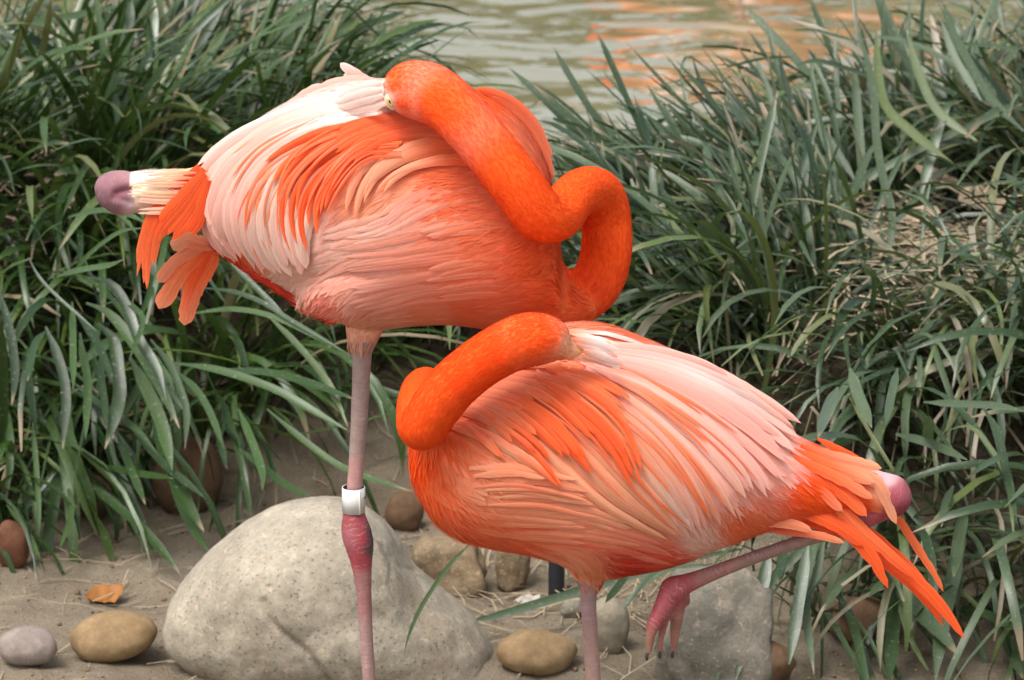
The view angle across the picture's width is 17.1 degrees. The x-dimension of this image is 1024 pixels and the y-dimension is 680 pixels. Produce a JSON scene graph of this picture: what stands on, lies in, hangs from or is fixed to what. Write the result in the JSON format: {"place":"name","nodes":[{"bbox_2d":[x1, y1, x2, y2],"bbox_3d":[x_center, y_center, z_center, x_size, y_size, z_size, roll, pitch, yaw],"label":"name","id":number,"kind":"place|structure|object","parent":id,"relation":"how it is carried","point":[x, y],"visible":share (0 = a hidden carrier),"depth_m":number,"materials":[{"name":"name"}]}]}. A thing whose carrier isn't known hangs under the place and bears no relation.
{"place":"outdoors","nodes":[
{"label":"outdoors","id":0,"kind":"place"},
{"bbox_2d":[0,99,271,441],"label":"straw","id":1,"kind":"object","parent":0,"point":[30,173],"visible":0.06,"depth_m":5.96,"materials":[{"name":"green plant"}]},
{"bbox_2d":[0,111,1023,679],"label":"ground","id":2,"kind":"structure","parent":0,"point":[66,663],"depth_m":5.18,"materials":[{"name":"soil"}]},
{"bbox_2d":[0,520,28,568],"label":"stone","id":3,"kind":"object","parent":2,"relation":"on","point":[14,542],"visible":0.92,"depth_m":5.19,"materials":[{"name":"brown stone"}]},
{"bbox_2d":[0,625,56,665],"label":"stone","id":4,"kind":"object","parent":2,"relation":"on","point":[28,645],"visible":1,"depth_m":4.77,"materials":[{"name":"grey stone"}]},
{"bbox_2d":[0,403,156,587],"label":"grass clump","id":5,"kind":"object","parent":2,"relation":"on","point":[7,500],"visible":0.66,"depth_m":5.26,"materials":[{"name":"green plant"}]},
{"bbox_2d":[0,0,170,132],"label":"grass clump","id":6,"kind":"object","parent":2,"relation":"on","point":[20,11],"visible":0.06,"depth_m":6.53,"materials":[{"name":"green plant"}]},
{"bbox_2d":[80,475,112,518],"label":"stone","id":7,"kind":"object","parent":2,"relation":"on","point":[101,512],"visible":0.28,"depth_m":5.46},
{"bbox_2d":[0,257,202,568],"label":"grass clump","id":8,"kind":"object","parent":2,"relation":"on","point":[111,479],"visible":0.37,"depth_m":5.37,"materials":[{"name":"green plant"}]},
{"bbox_2d":[0,0,203,199],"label":"grass clump","id":9,"kind":"object","parent":2,"relation":"on","point":[29,93],"visible":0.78,"depth_m":5.93,"materials":[{"name":"green plant"}]},
{"bbox_2d":[86,583,123,602],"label":"dry leaf","id":10,"kind":"object","parent":2,"relation":"on","point":[97,592],"visible":1,"depth_m":5.09,"materials":[{"name":"orange plant"}]},
{"bbox_2d":[0,139,213,447],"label":"grass clump","id":11,"kind":"object","parent":2,"relation":"on","point":[4,211],"visible":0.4,"depth_m":5.67,"materials":[{"name":"green plant"}]},
{"bbox_2d":[69,610,157,662],"bbox_3d":[-0.566,0.421,4.847,0.125,0.069,0.100,0,15,0],"label":"stone","id":12,"kind":"object","parent":2,"relation":"on","point":[112,636],"visible":1,"depth_m":4.81,"materials":[{"name":"beige stone"}]},
{"bbox_2d":[0,113,260,443],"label":"grass clump","id":13,"kind":"object","parent":2,"relation":"on","point":[78,229],"visible":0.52,"depth_m":5.71,"materials":[{"name":"green plant"}]},
{"bbox_2d":[0,0,293,169],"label":"grass clump","id":14,"kind":"object","parent":2,"relation":"on","point":[112,19],"visible":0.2,"depth_m":6.30,"materials":[{"name":"green plant"}]},
{"bbox_2d":[1,0,327,145],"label":"grass clump","id":15,"kind":"object","parent":2,"relation":"on","point":[176,8],"visible":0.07,"depth_m":6.65,"materials":[{"name":"green plant"}]},
{"bbox_2d":[0,0,330,301],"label":"grass clump","id":16,"kind":"object","parent":2,"relation":"on","point":[171,67],"visible":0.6,"depth_m":6.00,"materials":[{"name":"green plant"}]},
{"bbox_2d":[0,207,334,573],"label":"grass clump","id":17,"kind":"object","parent":2,"relation":"on","point":[66,457],"visible":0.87,"depth_m":5.25,"materials":[{"name":"green plant"}]},
{"bbox_2d":[152,435,222,514],"bbox_3d":[-0.524,0.221,5.518,0.116,0.139,0.091,0,15,0],"label":"stone","id":18,"kind":"object","parent":2,"relation":"on","point":[190,452],"visible":0.59,"depth_m":5.49,"materials":[{"name":"brown stone"}]},
{"bbox_2d":[14,253,468,527],"bbox_3d":[-0.399,0.094,5.557,0.895,0.624,0.847,0,15,0],"label":"grass clump","id":19,"kind":"object","parent":2,"relation":"on","point":[244,395],"visible":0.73,"depth_m":5.50,"materials":[{"name":"green plant"}]},
{"bbox_2d":[63,0,529,148],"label":"grass clump","id":20,"kind":"object","parent":2,"relation":"on","point":[321,58],"visible":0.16,"depth_m":6.15,"materials":[{"name":"green plant"}]},
{"bbox_2d":[162,496,492,679],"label":"boulder","id":21,"kind":"object","parent":2,"relation":"on","point":[270,593],"visible":0.91,"depth_m":4.73,"materials":[{"name":"stone"}]},
{"bbox_2d":[170,0,486,128],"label":"grass clump","id":22,"kind":"object","parent":2,"relation":"on","point":[409,30],"visible":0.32,"depth_m":6.50,"materials":[{"name":"green plant"}]},
{"bbox_2d":[94,60,632,679],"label":"flamingo","id":23,"kind":"object","parent":2,"relation":"on","point":[362,208],"visible":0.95,"depth_m":4.00,"materials":[{"name":"orange"}]},
{"bbox_2d":[385,491,423,530],"bbox_3d":[-0.170,0.272,5.403,0.062,0.064,0.052,0,15,0],"label":"stone","id":24,"kind":"object","parent":2,"relation":"on","point":[404,510],"visible":0.94,"depth_m":5.38,"materials":[{"name":"brown stone"}]},
{"bbox_2d":[213,139,604,649],"bbox_3d":[-0.226,-0.065,5.452,0.790,0.610,1.743,4,15,14],"label":"grass clump","id":25,"kind":"object","parent":2,"relation":"on","point":[255,458],"visible":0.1,"depth_m":5.19,"materials":[{"name":"green plant"}]},
{"bbox_2d":[411,535,486,597],"bbox_3d":[-0.095,0.340,5.132,0.116,0.098,0.090,0,15,0],"label":"stone","id":26,"kind":"object","parent":2,"relation":"on","point":[432,557],"visible":0.68,"depth_m":5.10,"materials":[{"name":"beige stone"}]},
{"bbox_2d":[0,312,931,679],"bbox_3d":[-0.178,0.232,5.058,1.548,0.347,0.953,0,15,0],"label":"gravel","id":27,"kind":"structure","parent":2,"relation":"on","point":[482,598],"depth_m":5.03,"materials":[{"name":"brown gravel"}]},
{"bbox_2d":[0,274,952,679],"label":"straw","id":28,"kind":"object","parent":2,"relation":"on","point":[398,536],"visible":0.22,"depth_m":5.15,"materials":[{"name":"beige plant"}]},
{"bbox_2d":[495,551,530,592],"bbox_3d":[0.001,0.342,5.156,0.055,0.089,0.042,0,15,0],"label":"stone","id":29,"kind":"object","parent":2,"relation":"on","point":[512,570],"visible":0.77,"depth_m":5.14,"materials":[{"name":"brown stone"}]},
{"bbox_2d":[514,594,539,603],"bbox_3d":[0.023,0.385,5.065,0.041,0.013,0.021,-6,16,-22],"label":"shed feather","id":30,"kind":"object","parent":2,"relation":"on","point":[526,598],"visible":0.81,"depth_m":5.07,"materials":[{"name":"white"}]},
{"bbox_2d":[497,629,577,675],"bbox_3d":[0.035,0.440,4.802,0.114,0.066,0.092,0,15,0],"label":"stone","id":31,"kind":"object","parent":2,"relation":"on","point":[535,652],"visible":1,"depth_m":4.77,"materials":[{"name":"beige stone"}]},
{"bbox_2d":[548,562,564,595],"bbox_3d":[0.067,0.299,5.100,0.024,0.200,0.024,0,15,0],"label":"post","id":32,"kind":"object","parent":2,"relation":"on","point":[556,576],"visible":0.12,"depth_m":5.11,"materials":[{"name":"black metal"}]},
{"bbox_2d":[550,140,566,146],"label":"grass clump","id":33,"kind":"object","parent":2,"relation":"on","point":[554,143],"depth_m":6.02,"materials":[{"name":"green plant"}]},
{"bbox_2d":[560,600,580,617],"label":"stone","id":34,"kind":"object","parent":2,"relation":"on","point":[570,608],"visible":0.91,"depth_m":5.00,"materials":[{"name":"grey stone"}]},
{"bbox_2d":[397,93,821,353],"bbox_3d":[0.104,-0.173,5.487,0.793,0.410,0.914,0,15,0],"label":"grass clump","id":35,"kind":"object","parent":2,"relation":"on","point":[571,245],"visible":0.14,"depth_m":5.45,"materials":[{"name":"green plant"}]},
{"bbox_2d":[596,596,629,653],"bbox_3d":[0.134,0.406,4.846,0.066,0.088,0.054,0,15,0],"label":"stone","id":36,"kind":"object","parent":2,"relation":"on","point":[613,621],"visible":0.66,"depth_m":4.83,"materials":[{"name":"grey stone"}]},
{"bbox_2d":[450,548,776,664],"bbox_3d":[0.077,0.266,5.023,0.642,0.286,0.632,0,15,0],"label":"straw","id":37,"kind":"object","parent":2,"relation":"on","point":[544,609],"visible":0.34,"depth_m":5.04,"materials":[{"name":"beige plant"}]},
{"bbox_2d":[508,29,744,265],"bbox_3d":[0.171,-0.293,5.844,0.578,0.506,0.564,11,19,37],"label":"grass clump","id":38,"kind":"object","parent":2,"relation":"on","point":[559,111],"visible":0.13,"depth_m":5.76,"materials":[{"name":"green plant"}]},
{"bbox_2d":[396,312,964,679],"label":"flamingo","id":39,"kind":"object","parent":2,"relation":"on","point":[592,457],"visible":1,"depth_m":3.76,"materials":[{"name":"orange"}]},
{"bbox_2d":[653,563,773,679],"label":"stone","id":40,"kind":"object","parent":2,"relation":"on","point":[727,625],"visible":0.75,"depth_m":4.69,"materials":[{"name":"grey stone"}]},
{"bbox_2d":[549,31,933,403],"bbox_3d":[0.361,-0.136,5.323,0.917,0.619,0.805,0,15,0],"label":"grass clump","id":41,"kind":"object","parent":2,"relation":"on","point":[715,287],"visible":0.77,"depth_m":5.30,"materials":[{"name":"green plant"}]},
{"bbox_2d":[476,199,1023,679],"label":"grass clump","id":42,"kind":"object","parent":2,"relation":"on","point":[854,391],"visible":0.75,"depth_m":4.99,"materials":[{"name":"green plant"}]},
{"bbox_2d":[654,20,874,208],"bbox_3d":[0.391,-0.360,6.300,0.540,0.447,0.484,-8,17,-28],"label":"grass clump","id":43,"kind":"object","parent":2,"relation":"on","point":[776,70],"visible":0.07,"depth_m":6.26,"materials":[{"name":"green plant"}]},
{"bbox_2d":[771,640,795,679],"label":"stone","id":44,"kind":"object","parent":2,"relation":"on","point":[782,669],"visible":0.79,"depth_m":4.71,"materials":[{"name":"brown stone"}]},
{"bbox_2d":[590,70,986,329],"bbox_3d":[0.458,-0.219,5.480,0.688,0.410,0.740,0,15,0],"label":"grass clump","id":45,"kind":"object","parent":2,"relation":"on","point":[839,236],"visible":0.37,"depth_m":5.49,"materials":[{"name":"green plant"}]},
{"bbox_2d":[570,0,1023,258],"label":"grass clump","id":46,"kind":"object","parent":2,"relation":"on","point":[740,112],"visible":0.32,"depth_m":5.90,"materials":[{"name":"green plant"}]},
{"bbox_2d":[605,431,1023,679],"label":"grass clump","id":47,"kind":"object","parent":2,"relation":"on","point":[862,663],"visible":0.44,"depth_m":4.78,"materials":[{"name":"green plant"}]},
{"bbox_2d":[677,0,1023,200],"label":"grass clump","id":48,"kind":"object","parent":2,"relation":"on","point":[894,59],"visible":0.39,"depth_m":6.31,"materials":[{"name":"green plant"}]},
{"bbox_2d":[679,181,1023,563],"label":"straw","id":49,"kind":"object","parent":2,"relation":"on","point":[917,242],"visible":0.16,"depth_m":5.85,"materials":[{"name":"beige plant"}]},
{"bbox_2d":[906,203,939,221],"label":"dry leaf","id":50,"kind":"object","parent":49,"relation":"on","point":[922,208],"visible":0.38,"depth_m":5.94,"materials":[{"name":"beige plant"}]},
{"bbox_2d":[915,165,965,190],"bbox_3d":[0.774,-0.290,6.121,0.108,0.043,0.072,16,22,46],"label":"dry leaf","id":51,"kind":"object","parent":49,"relation":"on","point":[946,178],"visible":0.34,"depth_m":6.14,"materials":[{"name":"brown plant"}]},
{"bbox_2d":[935,270,976,283],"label":"dry leaf","id":52,"kind":"object","parent":49,"relation":"on","point":[970,279],"visible":0.06,"depth_m":5.56,"materials":[{"name":"beige plant"}]},
{"bbox_2d":[958,186,1005,210],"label":"dry leaf","id":53,"kind":"object","parent":49,"relation":"on","point":[978,191],"visible":0.38,"depth_m":6.04,"materials":[{"name":"beige plant"}]},
{"bbox_2d":[828,595,886,642],"bbox_3d":[0.503,0.403,4.890,0.101,0.075,0.080,0,15,0],"label":"stone","id":54,"kind":"object","parent":2,"relation":"on","point":[866,611],"visible":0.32,"depth_m":4.86,"materials":[{"name":"brown stone"}]},
{"bbox_2d":[695,383,1023,679],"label":"grass clump","id":55,"kind":"object","parent":2,"relation":"on","point":[998,586],"visible":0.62,"depth_m":4.77,"materials":[{"name":"green plant"}]},
{"bbox_2d":[740,147,1023,349],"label":"grass clump","id":56,"kind":"object","parent":2,"relation":"on","point":[942,258],"visible":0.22,"depth_m":5.37,"materials":[{"name":"green plant"}]},
{"bbox_2d":[764,173,1023,434],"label":"straw","id":57,"kind":"object","parent":2,"relation":"on","point":[846,280],"visible":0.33,"depth_m":5.31,"materials":[{"name":"beige plant"}]},
{"bbox_2d":[782,6,1023,212],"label":"grass clump","id":58,"kind":"object","parent":2,"relation":"on","point":[1001,129],"visible":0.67,"depth_m":6.12,"materials":[{"name":"green plant"}]},
{"bbox_2d":[840,235,1023,679],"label":"grass clump","id":59,"kind":"object","parent":2,"relation":"on","point":[1012,332],"visible":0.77,"depth_m":4.97,"materials":[{"name":"green plant"}]},
{"bbox_2d":[852,7,1023,111],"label":"grass clump","id":60,"kind":"object","parent":2,"relation":"on","point":[928,37],"visible":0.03,"depth_m":6.63,"materials":[{"name":"green plant"}]},
{"bbox_2d":[890,0,1023,113],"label":"grass clump","id":61,"kind":"object","parent":2,"relation":"on","point":[1012,41],"visible":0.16,"depth_m":6.67,"materials":[{"name":"green plant"}]},
{"bbox_2d":[904,137,1023,315],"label":"grass clump","id":62,"kind":"object","parent":2,"relation":"on","point":[1018,184],"visible":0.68,"depth_m":5.37,"materials":[{"name":"green plant"}]},
{"bbox_2d":[905,406,1023,679],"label":"grass clump","id":63,"kind":"object","parent":2,"relation":"on","point":[930,526],"visible":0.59,"depth_m":4.79,"materials":[{"name":"green plant"}]},
{"bbox_2d":[0,0,1023,154],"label":"water","id":64,"kind":"structure","parent":0,"point":[523,38],"depth_m":10.36,"materials":[{"name":"grey liquid"}]}
]}

